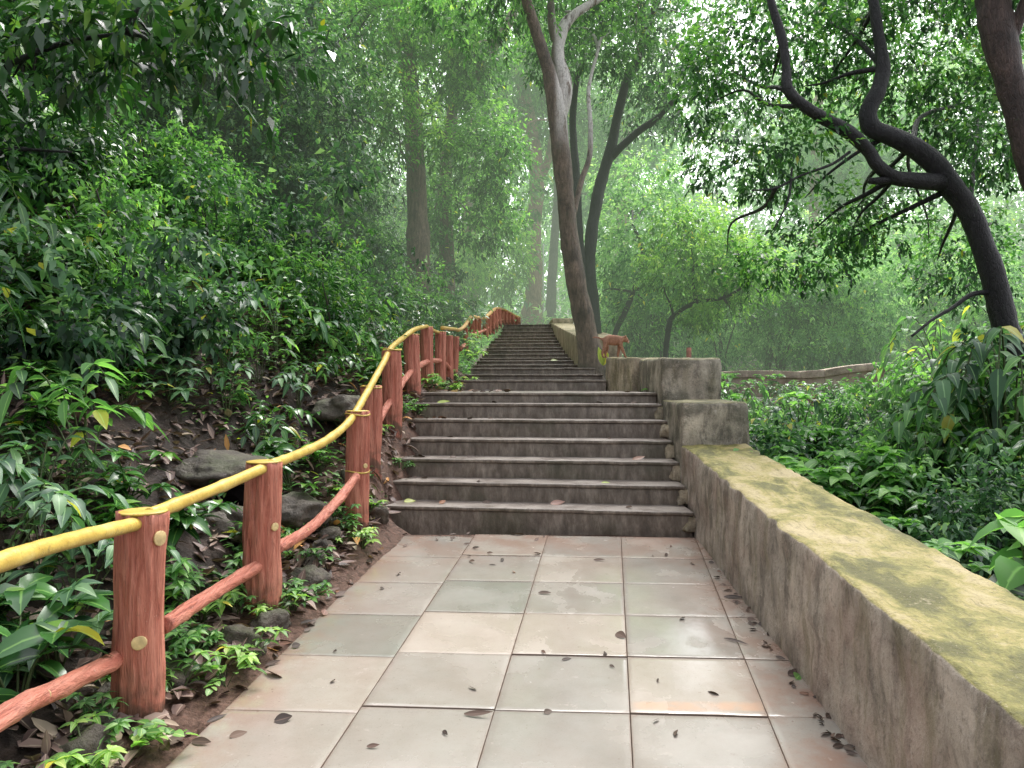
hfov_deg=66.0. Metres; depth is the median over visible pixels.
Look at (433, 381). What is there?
herb
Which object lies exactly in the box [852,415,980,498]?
drooping shrub
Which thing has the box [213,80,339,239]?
sapling
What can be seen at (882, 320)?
sapling
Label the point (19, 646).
broadleaf plant
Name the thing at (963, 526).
garden bush
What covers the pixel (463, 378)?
herb
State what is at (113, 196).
whorled plant
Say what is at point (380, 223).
sapling
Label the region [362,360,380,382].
whorled plant
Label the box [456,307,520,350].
fence
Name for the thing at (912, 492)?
leafy plant
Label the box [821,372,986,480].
garden bush
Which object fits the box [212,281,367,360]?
arching plant
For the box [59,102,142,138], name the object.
arching plant
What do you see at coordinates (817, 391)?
arching plant
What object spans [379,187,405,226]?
sapling
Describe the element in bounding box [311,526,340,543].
rock
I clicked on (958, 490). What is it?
leafy plant
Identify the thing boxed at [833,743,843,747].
fallen leaf
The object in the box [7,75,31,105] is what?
arching plant
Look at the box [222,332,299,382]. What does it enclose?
arching plant
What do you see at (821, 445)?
leafy plant
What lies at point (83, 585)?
whorled plant
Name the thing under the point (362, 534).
herb
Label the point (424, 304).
arching plant
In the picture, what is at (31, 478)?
arching plant
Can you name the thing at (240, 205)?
fine bush
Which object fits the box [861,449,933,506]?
leafy plant
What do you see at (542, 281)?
pole
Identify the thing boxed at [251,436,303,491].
whorled plant
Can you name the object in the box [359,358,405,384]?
whorled plant
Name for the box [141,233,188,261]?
whorled plant
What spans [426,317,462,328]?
whorled plant
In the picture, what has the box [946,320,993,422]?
garden bush
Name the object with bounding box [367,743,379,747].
fallen leaf
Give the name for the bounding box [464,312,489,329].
whorled plant
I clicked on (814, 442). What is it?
leafy plant
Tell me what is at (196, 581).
herb
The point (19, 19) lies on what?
overhanging shrub
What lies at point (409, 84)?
forest tree
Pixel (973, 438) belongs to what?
garden bush
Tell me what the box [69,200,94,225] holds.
whorled plant
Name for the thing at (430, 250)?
sapling
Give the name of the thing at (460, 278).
fine bush
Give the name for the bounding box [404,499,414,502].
fallen leaf
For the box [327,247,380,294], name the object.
fine bush
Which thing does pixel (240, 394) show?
arching plant
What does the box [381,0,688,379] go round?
forest tree
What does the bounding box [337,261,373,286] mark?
arching plant
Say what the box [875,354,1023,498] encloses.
drooping shrub
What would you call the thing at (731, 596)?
fallen leaf
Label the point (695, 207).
sapling
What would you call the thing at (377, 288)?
arching plant
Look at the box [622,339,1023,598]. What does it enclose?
undergrowth
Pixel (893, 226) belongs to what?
sapling
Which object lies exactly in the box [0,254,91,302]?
arching plant
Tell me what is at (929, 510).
leafy plant
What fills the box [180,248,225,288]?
arching plant
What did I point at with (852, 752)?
fallen leaf
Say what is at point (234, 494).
earth hollow
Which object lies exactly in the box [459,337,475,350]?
herb
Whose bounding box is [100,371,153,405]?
whorled plant
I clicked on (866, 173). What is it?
forest tree
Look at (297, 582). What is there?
herb
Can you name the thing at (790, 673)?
fallen leaf
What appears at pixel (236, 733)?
fallen leaf
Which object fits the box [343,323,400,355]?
arching plant
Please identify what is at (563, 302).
forest
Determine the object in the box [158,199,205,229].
whorled plant
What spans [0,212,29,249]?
whorled plant
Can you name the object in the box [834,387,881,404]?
arching plant
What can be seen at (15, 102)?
fine bush
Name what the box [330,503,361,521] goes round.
herb
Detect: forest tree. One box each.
[0,0,335,221]
[26,0,243,127]
[144,0,342,159]
[181,0,391,222]
[259,0,433,246]
[295,0,497,317]
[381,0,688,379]
[397,116,543,312]
[399,0,540,299]
[420,0,609,324]
[512,0,744,333]
[513,15,645,323]
[551,56,703,332]
[582,138,726,334]
[627,189,807,357]
[647,0,1023,416]
[757,62,896,260]
[777,70,924,227]
[827,75,946,230]
[932,0,1023,208]
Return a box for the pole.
[542,244,543,323]
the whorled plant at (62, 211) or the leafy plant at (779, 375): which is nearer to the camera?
the whorled plant at (62, 211)
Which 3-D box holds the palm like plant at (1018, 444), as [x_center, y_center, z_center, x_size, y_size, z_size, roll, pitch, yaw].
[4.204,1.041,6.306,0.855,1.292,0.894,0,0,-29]
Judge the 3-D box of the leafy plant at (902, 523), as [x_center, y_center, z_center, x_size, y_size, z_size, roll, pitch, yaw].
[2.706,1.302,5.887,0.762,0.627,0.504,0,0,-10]
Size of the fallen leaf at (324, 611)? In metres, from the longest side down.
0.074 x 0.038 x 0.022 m
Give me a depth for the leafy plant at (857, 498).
6.71 m
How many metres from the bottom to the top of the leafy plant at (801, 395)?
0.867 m
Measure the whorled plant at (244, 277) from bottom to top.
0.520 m
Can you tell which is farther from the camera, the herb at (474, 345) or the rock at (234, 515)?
the herb at (474, 345)
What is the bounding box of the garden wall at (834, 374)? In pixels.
[721,363,936,399]
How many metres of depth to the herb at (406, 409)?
8.32 m
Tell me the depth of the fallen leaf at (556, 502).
6.98 m
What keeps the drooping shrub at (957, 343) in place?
on the ground
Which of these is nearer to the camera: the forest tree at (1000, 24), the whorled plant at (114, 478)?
the whorled plant at (114, 478)
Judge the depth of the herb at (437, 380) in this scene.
9.97 m
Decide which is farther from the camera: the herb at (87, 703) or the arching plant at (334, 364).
the arching plant at (334, 364)
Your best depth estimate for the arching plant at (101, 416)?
4.72 m
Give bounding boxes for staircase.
[385,391,696,537]
[461,324,605,390]
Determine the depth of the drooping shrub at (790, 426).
8.53 m
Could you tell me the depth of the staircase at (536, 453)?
7.44 m
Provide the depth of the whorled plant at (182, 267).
7.86 m
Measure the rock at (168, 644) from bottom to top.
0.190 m
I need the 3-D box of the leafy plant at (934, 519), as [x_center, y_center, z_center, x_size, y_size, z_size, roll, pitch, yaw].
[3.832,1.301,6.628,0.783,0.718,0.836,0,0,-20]
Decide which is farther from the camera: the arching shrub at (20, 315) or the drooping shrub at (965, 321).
the drooping shrub at (965, 321)
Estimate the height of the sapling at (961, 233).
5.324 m
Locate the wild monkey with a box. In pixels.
[593,335,629,357]
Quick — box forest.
[257,0,1023,327]
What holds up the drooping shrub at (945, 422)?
on the ground
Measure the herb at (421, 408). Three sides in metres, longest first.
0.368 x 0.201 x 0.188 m
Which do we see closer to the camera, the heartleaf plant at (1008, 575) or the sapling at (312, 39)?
the heartleaf plant at (1008, 575)
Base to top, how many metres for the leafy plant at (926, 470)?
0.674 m
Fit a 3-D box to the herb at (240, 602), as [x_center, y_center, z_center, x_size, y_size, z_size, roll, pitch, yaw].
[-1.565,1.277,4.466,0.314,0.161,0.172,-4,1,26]
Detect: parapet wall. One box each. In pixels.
[548,318,621,364]
[606,357,657,391]
[639,357,1023,767]
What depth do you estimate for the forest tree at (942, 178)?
9.53 m
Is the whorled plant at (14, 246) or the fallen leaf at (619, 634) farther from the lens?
the whorled plant at (14, 246)
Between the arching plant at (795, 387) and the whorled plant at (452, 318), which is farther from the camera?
the whorled plant at (452, 318)
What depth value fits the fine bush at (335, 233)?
10.50 m
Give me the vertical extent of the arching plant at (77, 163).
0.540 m
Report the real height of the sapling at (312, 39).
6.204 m
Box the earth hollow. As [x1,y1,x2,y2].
[215,484,243,505]
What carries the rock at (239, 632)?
on the leaf litter
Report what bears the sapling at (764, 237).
on the ground
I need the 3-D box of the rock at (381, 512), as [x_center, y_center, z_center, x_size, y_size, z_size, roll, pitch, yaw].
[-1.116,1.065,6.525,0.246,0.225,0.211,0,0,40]
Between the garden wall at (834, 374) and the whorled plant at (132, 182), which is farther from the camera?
the garden wall at (834, 374)
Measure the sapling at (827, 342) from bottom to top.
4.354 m
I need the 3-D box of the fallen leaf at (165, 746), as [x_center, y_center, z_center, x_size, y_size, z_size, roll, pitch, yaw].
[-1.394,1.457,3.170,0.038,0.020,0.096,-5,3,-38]
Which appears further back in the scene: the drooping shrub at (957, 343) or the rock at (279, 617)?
the drooping shrub at (957, 343)
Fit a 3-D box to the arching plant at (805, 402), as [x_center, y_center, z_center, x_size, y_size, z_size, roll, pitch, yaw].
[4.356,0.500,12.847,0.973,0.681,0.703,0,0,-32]
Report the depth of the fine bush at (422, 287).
16.74 m
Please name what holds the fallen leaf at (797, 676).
on the pavement
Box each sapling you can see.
[0,0,115,121]
[22,15,140,119]
[117,0,271,209]
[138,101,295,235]
[148,0,332,149]
[149,0,339,184]
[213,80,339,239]
[274,3,328,134]
[296,116,368,240]
[302,34,396,173]
[307,56,398,206]
[307,151,368,251]
[317,148,386,221]
[326,169,407,292]
[350,165,417,270]
[358,137,404,199]
[360,170,401,265]
[370,189,406,271]
[371,150,404,195]
[376,171,427,230]
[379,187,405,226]
[380,200,435,265]
[389,169,438,233]
[396,224,432,277]
[398,213,438,270]
[596,216,705,357]
[596,240,762,357]
[599,296,671,357]
[601,194,728,344]
[652,272,734,356]
[671,277,768,370]
[680,206,776,338]
[681,245,765,371]
[715,225,852,370]
[719,251,879,370]
[730,229,806,267]
[768,194,927,365]
[768,228,885,368]
[785,227,931,366]
[809,247,897,362]
[851,212,926,259]
[877,230,934,298]
[883,235,972,350]
[886,233,1004,354]
[888,222,1023,357]
[895,199,1019,262]
[924,237,1023,346]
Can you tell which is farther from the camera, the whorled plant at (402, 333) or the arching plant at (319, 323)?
the whorled plant at (402, 333)
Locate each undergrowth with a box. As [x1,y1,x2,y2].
[0,119,604,767]
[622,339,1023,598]
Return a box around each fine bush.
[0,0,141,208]
[0,1,32,74]
[0,68,84,139]
[0,142,191,311]
[0,193,138,316]
[0,198,213,410]
[2,100,143,210]
[40,59,144,133]
[59,158,194,263]
[66,116,161,165]
[80,107,213,220]
[89,207,282,377]
[91,85,245,172]
[117,77,155,148]
[130,125,300,281]
[141,151,319,280]
[189,137,387,277]
[207,187,252,227]
[214,178,380,317]
[220,130,342,235]
[226,169,266,219]
[254,232,381,311]
[274,244,427,357]
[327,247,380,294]
[334,239,430,323]
[346,255,458,323]
[370,264,441,324]
[376,232,413,290]
[393,301,454,350]
[398,253,478,319]
[405,270,486,347]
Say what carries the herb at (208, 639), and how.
on the ground
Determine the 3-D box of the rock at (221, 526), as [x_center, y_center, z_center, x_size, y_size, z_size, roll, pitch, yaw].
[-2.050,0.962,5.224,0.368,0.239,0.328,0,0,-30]
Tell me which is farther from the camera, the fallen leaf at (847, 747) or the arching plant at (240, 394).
the arching plant at (240, 394)
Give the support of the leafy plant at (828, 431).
on the ground
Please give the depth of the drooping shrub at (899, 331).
13.81 m
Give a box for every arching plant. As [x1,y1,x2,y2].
[0,203,29,236]
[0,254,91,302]
[0,282,20,323]
[0,301,91,337]
[0,358,168,480]
[0,425,109,536]
[0,443,141,497]
[0,483,132,584]
[0,488,113,575]
[0,541,193,617]
[6,158,91,195]
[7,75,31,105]
[8,91,65,128]
[9,67,36,92]
[15,202,152,269]
[17,295,170,382]
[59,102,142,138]
[64,118,116,150]
[68,154,89,195]
[84,200,167,247]
[107,187,187,220]
[141,250,240,291]
[142,275,271,340]
[151,208,234,237]
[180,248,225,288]
[189,322,259,377]
[192,363,256,421]
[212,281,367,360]
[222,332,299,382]
[226,243,313,297]
[227,285,310,336]
[233,399,324,450]
[268,360,331,407]
[291,295,368,342]
[303,349,366,384]
[311,324,403,375]
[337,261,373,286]
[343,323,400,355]
[347,287,400,326]
[358,281,408,299]
[375,279,408,293]
[401,299,432,324]
[405,319,460,342]
[438,299,492,319]
[448,298,481,318]
[738,397,774,415]
[756,383,814,404]
[758,394,814,424]
[770,380,812,396]
[772,384,814,404]
[805,383,852,397]
[806,379,845,397]
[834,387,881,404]
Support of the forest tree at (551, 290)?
on the ground
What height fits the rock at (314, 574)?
0.190 m
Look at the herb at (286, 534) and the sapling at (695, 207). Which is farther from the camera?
the sapling at (695, 207)
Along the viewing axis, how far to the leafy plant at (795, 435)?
8.16 m
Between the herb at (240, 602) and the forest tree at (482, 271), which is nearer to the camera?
the herb at (240, 602)
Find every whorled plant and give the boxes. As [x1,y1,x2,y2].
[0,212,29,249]
[0,322,58,362]
[0,574,113,686]
[0,587,28,642]
[1,269,54,313]
[2,168,40,206]
[2,400,72,451]
[4,243,67,280]
[11,359,61,400]
[22,369,87,422]
[26,62,68,94]
[55,197,97,222]
[66,268,146,317]
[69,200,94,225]
[70,499,140,572]
[76,450,180,502]
[84,495,151,517]
[98,187,141,216]
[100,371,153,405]
[102,318,153,356]
[109,352,163,388]
[110,174,140,193]
[118,260,141,287]
[135,275,194,302]
[138,218,177,242]
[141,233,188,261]
[143,354,203,406]
[145,252,202,279]
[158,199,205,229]
[164,492,242,562]
[164,557,199,599]
[195,280,248,314]
[209,242,240,281]
[221,269,264,296]
[223,521,294,547]
[229,251,271,280]
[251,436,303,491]
[273,317,321,355]
[282,483,318,498]
[302,440,338,473]
[311,410,345,441]
[322,332,362,365]
[355,299,377,320]
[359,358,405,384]
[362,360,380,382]
[374,316,393,334]
[375,329,392,346]
[377,307,404,324]
[385,320,402,339]
[395,326,419,341]
[413,293,449,325]
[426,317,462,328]
[440,314,466,327]
[449,327,469,346]
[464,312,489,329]
[466,307,486,325]
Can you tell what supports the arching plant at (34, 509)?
on the ground
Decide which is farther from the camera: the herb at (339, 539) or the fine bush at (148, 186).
the fine bush at (148, 186)
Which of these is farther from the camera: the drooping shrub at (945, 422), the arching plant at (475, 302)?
the arching plant at (475, 302)
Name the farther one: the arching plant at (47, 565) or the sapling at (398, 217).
the sapling at (398, 217)
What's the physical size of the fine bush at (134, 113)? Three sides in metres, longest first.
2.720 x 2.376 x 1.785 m
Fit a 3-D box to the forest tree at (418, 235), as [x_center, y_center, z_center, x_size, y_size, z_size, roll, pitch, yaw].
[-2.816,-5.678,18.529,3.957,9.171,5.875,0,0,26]
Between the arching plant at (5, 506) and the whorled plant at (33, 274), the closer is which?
the arching plant at (5, 506)
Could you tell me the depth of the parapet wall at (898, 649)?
3.45 m
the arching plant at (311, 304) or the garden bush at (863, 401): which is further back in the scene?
the garden bush at (863, 401)
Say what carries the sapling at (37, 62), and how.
on the ground
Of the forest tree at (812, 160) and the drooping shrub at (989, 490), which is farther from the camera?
the forest tree at (812, 160)
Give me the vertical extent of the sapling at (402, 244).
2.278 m
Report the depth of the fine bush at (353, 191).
11.15 m
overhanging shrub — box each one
[0,0,130,92]
[57,0,269,139]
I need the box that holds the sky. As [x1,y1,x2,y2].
[252,0,1023,309]
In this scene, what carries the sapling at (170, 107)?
on the ground
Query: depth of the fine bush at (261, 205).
12.58 m
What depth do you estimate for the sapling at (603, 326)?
20.58 m
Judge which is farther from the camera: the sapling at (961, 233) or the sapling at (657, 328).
the sapling at (961, 233)
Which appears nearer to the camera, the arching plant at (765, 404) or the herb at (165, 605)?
the herb at (165, 605)
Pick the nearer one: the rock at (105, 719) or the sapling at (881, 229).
the rock at (105, 719)
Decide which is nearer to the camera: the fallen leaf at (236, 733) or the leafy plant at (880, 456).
the fallen leaf at (236, 733)
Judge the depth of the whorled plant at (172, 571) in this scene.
4.21 m
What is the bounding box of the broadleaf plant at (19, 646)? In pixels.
[0,573,113,725]
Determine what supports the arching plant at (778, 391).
on the ground
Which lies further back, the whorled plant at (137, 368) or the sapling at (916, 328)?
the sapling at (916, 328)
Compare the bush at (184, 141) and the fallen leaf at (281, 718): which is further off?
the bush at (184, 141)
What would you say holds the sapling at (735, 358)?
on the ground
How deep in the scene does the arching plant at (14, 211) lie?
6.71 m
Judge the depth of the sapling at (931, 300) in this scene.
22.86 m
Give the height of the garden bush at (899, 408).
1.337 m
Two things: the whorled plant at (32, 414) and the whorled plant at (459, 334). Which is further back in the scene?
the whorled plant at (459, 334)
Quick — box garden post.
[686,347,690,356]
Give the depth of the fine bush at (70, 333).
5.58 m
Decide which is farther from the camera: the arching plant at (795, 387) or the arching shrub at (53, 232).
the arching plant at (795, 387)
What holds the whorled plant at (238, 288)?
on the ground
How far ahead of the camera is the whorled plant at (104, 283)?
6.77 m
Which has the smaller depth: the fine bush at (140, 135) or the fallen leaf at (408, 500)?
the fallen leaf at (408, 500)
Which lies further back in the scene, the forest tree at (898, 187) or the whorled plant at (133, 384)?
the forest tree at (898, 187)
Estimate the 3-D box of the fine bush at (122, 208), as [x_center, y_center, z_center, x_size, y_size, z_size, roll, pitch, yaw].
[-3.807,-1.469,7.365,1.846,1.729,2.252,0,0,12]
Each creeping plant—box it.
[83,718,198,767]
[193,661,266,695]
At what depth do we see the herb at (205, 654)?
3.67 m
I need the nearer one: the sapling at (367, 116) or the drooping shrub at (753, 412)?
the drooping shrub at (753, 412)
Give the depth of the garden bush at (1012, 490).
6.05 m
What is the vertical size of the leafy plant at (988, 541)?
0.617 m
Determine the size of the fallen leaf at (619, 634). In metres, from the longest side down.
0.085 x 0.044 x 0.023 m
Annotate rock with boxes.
[49,723,111,767]
[72,707,125,735]
[89,675,110,704]
[165,627,196,658]
[166,655,197,690]
[173,449,266,486]
[204,511,235,539]
[205,582,242,598]
[220,506,280,544]
[220,624,266,655]
[248,608,291,636]
[281,491,331,530]
[282,577,292,590]
[285,564,330,590]
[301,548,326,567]
[311,394,360,424]
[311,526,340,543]
[312,539,333,556]
[320,517,342,530]
[341,469,344,485]
[369,498,388,523]
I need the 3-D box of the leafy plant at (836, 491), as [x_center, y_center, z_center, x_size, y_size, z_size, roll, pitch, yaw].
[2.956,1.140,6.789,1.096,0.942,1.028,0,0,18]
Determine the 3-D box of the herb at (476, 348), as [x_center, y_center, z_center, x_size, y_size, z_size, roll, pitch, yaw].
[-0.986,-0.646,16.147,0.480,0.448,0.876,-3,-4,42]
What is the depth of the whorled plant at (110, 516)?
4.32 m
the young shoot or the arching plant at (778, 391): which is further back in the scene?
the arching plant at (778, 391)
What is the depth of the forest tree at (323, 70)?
13.74 m
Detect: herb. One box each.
[0,760,19,767]
[36,711,128,767]
[59,691,135,749]
[95,644,197,681]
[109,600,174,630]
[164,569,246,599]
[164,589,246,622]
[164,609,208,655]
[165,622,226,658]
[165,649,227,694]
[179,620,220,646]
[197,552,242,578]
[214,624,226,643]
[216,626,288,668]
[222,552,242,566]
[224,595,257,614]
[246,593,309,616]
[280,529,293,538]
[280,584,321,610]
[282,577,334,597]
[283,547,335,565]
[311,486,339,496]
[318,513,362,529]
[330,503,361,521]
[335,531,358,543]
[348,527,380,548]
[369,494,387,507]
[382,424,394,434]
[392,457,415,469]
[402,401,414,413]
[403,395,418,408]
[411,404,428,414]
[423,376,447,391]
[428,373,442,383]
[439,380,464,390]
[453,374,478,382]
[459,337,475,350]
[459,342,480,356]
[459,349,487,361]
[469,341,483,351]
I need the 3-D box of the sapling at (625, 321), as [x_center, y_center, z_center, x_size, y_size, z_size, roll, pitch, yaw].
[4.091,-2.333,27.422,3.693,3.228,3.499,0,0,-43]
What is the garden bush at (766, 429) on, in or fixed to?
on the ground
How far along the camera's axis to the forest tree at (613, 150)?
16.23 m
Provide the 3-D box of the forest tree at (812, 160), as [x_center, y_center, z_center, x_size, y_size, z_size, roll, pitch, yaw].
[13.308,-7.726,34.016,5.508,11.809,7.623,0,0,0]
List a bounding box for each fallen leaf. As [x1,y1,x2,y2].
[160,741,169,750]
[164,734,186,743]
[192,737,210,744]
[207,714,225,721]
[229,730,246,737]
[265,660,279,664]
[274,713,291,723]
[279,641,290,644]
[292,642,300,647]
[321,609,327,614]
[336,590,345,595]
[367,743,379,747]
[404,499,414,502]
[464,710,492,715]
[544,709,551,713]
[551,500,564,504]
[615,631,625,637]
[632,456,644,459]
[724,595,741,597]
[724,638,746,643]
[788,670,794,676]
[793,672,800,679]
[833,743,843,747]
[843,744,852,749]
[846,751,856,754]
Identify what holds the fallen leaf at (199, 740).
on the pavement
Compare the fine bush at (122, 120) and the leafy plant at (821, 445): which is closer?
the leafy plant at (821, 445)
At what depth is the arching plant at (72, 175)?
8.41 m
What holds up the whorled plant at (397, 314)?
on the ground
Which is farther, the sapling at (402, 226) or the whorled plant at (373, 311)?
the sapling at (402, 226)
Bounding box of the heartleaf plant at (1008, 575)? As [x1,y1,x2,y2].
[967,508,1023,595]
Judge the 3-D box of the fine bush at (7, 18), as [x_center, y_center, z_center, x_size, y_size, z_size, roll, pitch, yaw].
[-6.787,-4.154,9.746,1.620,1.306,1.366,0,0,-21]
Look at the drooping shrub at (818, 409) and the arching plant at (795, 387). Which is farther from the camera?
the arching plant at (795, 387)
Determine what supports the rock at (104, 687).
on the ground
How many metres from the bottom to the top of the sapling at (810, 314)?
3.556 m
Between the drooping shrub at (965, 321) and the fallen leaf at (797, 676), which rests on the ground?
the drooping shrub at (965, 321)
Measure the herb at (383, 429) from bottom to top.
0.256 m
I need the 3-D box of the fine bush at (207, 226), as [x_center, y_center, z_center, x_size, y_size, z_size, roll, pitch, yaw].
[-3.820,-1.939,9.653,1.820,1.722,2.137,0,0,-44]
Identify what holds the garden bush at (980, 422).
on the ground
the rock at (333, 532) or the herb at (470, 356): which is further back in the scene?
the herb at (470, 356)
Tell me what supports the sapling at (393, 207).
on the ground
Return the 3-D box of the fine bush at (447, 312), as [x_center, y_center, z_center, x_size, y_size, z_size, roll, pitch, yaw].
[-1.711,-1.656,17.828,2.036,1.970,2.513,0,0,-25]
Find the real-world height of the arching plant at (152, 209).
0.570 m
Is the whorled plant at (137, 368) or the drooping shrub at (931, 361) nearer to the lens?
the whorled plant at (137, 368)
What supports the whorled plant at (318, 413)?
on the ground
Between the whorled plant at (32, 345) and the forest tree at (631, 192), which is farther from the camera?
the forest tree at (631, 192)
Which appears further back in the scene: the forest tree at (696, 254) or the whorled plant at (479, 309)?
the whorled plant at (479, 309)
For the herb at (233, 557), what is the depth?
4.96 m
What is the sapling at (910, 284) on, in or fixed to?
on the ground
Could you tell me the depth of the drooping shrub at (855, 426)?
9.17 m
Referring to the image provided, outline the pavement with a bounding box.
[166,534,868,767]
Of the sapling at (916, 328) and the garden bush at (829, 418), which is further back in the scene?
the sapling at (916, 328)
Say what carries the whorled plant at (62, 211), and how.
on the ground
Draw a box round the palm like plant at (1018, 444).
[985,438,1023,534]
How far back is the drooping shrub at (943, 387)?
7.52 m
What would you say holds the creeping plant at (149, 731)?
on the ground
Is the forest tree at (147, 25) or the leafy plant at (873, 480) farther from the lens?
the forest tree at (147, 25)
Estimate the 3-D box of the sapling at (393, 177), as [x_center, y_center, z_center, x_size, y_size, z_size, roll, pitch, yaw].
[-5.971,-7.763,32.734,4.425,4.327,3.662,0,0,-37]
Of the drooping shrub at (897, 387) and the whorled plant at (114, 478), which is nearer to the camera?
the whorled plant at (114, 478)
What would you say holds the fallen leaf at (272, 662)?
on the pavement
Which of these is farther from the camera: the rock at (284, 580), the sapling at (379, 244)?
the sapling at (379, 244)
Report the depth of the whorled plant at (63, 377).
5.17 m
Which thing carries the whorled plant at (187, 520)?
on the ground
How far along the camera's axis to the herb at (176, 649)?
3.68 m
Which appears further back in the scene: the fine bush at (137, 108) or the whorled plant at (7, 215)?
the fine bush at (137, 108)
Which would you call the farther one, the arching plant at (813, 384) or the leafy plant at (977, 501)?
the arching plant at (813, 384)
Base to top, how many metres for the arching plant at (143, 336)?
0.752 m
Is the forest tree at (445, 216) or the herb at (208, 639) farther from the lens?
the forest tree at (445, 216)
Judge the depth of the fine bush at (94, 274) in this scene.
6.67 m
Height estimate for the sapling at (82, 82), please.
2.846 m
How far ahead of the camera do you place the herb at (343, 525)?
5.97 m
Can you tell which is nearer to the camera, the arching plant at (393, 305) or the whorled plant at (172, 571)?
the whorled plant at (172, 571)
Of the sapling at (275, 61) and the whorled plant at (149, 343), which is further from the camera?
the sapling at (275, 61)
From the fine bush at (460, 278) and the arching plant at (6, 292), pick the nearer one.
the arching plant at (6, 292)
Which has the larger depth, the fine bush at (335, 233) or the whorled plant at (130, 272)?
the fine bush at (335, 233)
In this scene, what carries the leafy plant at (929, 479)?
on the ground
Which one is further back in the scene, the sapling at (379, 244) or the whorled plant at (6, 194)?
the sapling at (379, 244)
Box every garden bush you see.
[748,409,855,484]
[748,419,841,459]
[758,424,982,535]
[808,388,896,441]
[817,399,936,492]
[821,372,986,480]
[840,359,960,427]
[853,400,1019,511]
[904,458,1023,578]
[913,443,1023,548]
[935,418,1023,484]
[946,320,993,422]
[954,401,1021,495]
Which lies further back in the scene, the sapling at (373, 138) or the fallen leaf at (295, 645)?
the sapling at (373, 138)
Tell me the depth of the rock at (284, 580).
4.88 m
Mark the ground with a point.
(196, 712)
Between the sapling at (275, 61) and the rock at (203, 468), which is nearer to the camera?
the rock at (203, 468)
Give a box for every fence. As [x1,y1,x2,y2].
[0,324,458,731]
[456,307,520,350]
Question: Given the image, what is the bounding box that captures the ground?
[0,130,1023,767]
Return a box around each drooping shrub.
[721,381,784,419]
[748,397,825,439]
[749,418,802,448]
[756,421,838,453]
[797,393,872,428]
[841,415,928,442]
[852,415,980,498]
[863,315,953,386]
[874,346,1023,450]
[874,363,992,410]
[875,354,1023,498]
[888,357,931,396]
[905,333,993,394]
[907,341,1021,426]
[913,326,1023,465]
[952,302,988,372]
[956,474,1023,548]
[966,330,1023,433]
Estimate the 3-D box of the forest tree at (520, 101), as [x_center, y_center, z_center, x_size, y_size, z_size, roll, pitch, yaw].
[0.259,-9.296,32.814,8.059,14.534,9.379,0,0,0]
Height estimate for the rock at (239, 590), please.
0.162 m
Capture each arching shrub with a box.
[0,170,110,269]
[0,283,62,353]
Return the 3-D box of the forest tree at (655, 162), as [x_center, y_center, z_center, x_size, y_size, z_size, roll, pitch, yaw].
[5.136,-8.526,37.153,6.723,13.556,9.324,0,0,0]
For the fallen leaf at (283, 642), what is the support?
on the ground
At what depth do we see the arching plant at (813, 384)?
15.14 m
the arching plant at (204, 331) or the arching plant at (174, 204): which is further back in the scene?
the arching plant at (174, 204)
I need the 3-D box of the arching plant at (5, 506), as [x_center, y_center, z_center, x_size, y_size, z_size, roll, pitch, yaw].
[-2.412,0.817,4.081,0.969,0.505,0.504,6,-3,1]
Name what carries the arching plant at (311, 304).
on the ground
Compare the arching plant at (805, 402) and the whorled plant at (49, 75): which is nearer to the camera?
the whorled plant at (49, 75)
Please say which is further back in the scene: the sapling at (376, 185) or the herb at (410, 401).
the sapling at (376, 185)
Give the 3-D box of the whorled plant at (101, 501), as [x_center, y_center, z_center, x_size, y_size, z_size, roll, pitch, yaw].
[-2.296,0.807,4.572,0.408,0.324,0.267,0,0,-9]
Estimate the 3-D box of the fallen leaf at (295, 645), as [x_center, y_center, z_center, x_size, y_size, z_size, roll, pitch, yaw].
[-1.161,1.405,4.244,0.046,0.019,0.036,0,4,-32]
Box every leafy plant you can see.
[721,372,755,400]
[721,394,740,400]
[734,448,862,489]
[748,373,785,396]
[748,425,805,451]
[749,424,848,458]
[751,424,831,458]
[757,448,857,483]
[770,445,912,489]
[776,457,914,513]
[778,391,832,422]
[788,441,849,465]
[791,453,820,463]
[811,443,833,464]
[820,443,853,464]
[824,461,919,531]
[828,468,939,521]
[836,468,913,506]
[852,475,923,521]
[855,487,938,534]
[860,490,953,539]
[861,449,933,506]
[874,495,936,541]
[877,516,926,534]
[890,527,996,573]
[900,469,950,512]
[900,485,954,524]
[901,497,1002,548]
[916,464,946,492]
[925,546,959,560]
[937,497,1022,560]
[943,486,1016,512]
[980,535,1021,595]
[1000,539,1023,549]
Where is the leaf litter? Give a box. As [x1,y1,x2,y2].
[0,148,464,767]
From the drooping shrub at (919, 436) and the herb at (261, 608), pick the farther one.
the drooping shrub at (919, 436)
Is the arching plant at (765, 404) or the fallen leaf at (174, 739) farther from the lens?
the arching plant at (765, 404)
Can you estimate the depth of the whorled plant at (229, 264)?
9.17 m
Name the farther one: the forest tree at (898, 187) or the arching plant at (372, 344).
the forest tree at (898, 187)
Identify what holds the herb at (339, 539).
on the ground
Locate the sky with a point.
(734, 42)
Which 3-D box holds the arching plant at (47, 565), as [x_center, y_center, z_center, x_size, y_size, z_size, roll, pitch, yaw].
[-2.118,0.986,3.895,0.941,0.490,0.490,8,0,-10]
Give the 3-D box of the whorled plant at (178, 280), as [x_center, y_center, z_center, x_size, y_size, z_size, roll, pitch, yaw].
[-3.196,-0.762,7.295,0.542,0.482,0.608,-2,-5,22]
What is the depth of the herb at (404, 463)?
7.52 m
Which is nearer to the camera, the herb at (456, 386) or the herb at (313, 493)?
the herb at (313, 493)
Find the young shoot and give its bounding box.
[598,347,608,364]
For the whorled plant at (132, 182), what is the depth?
9.62 m

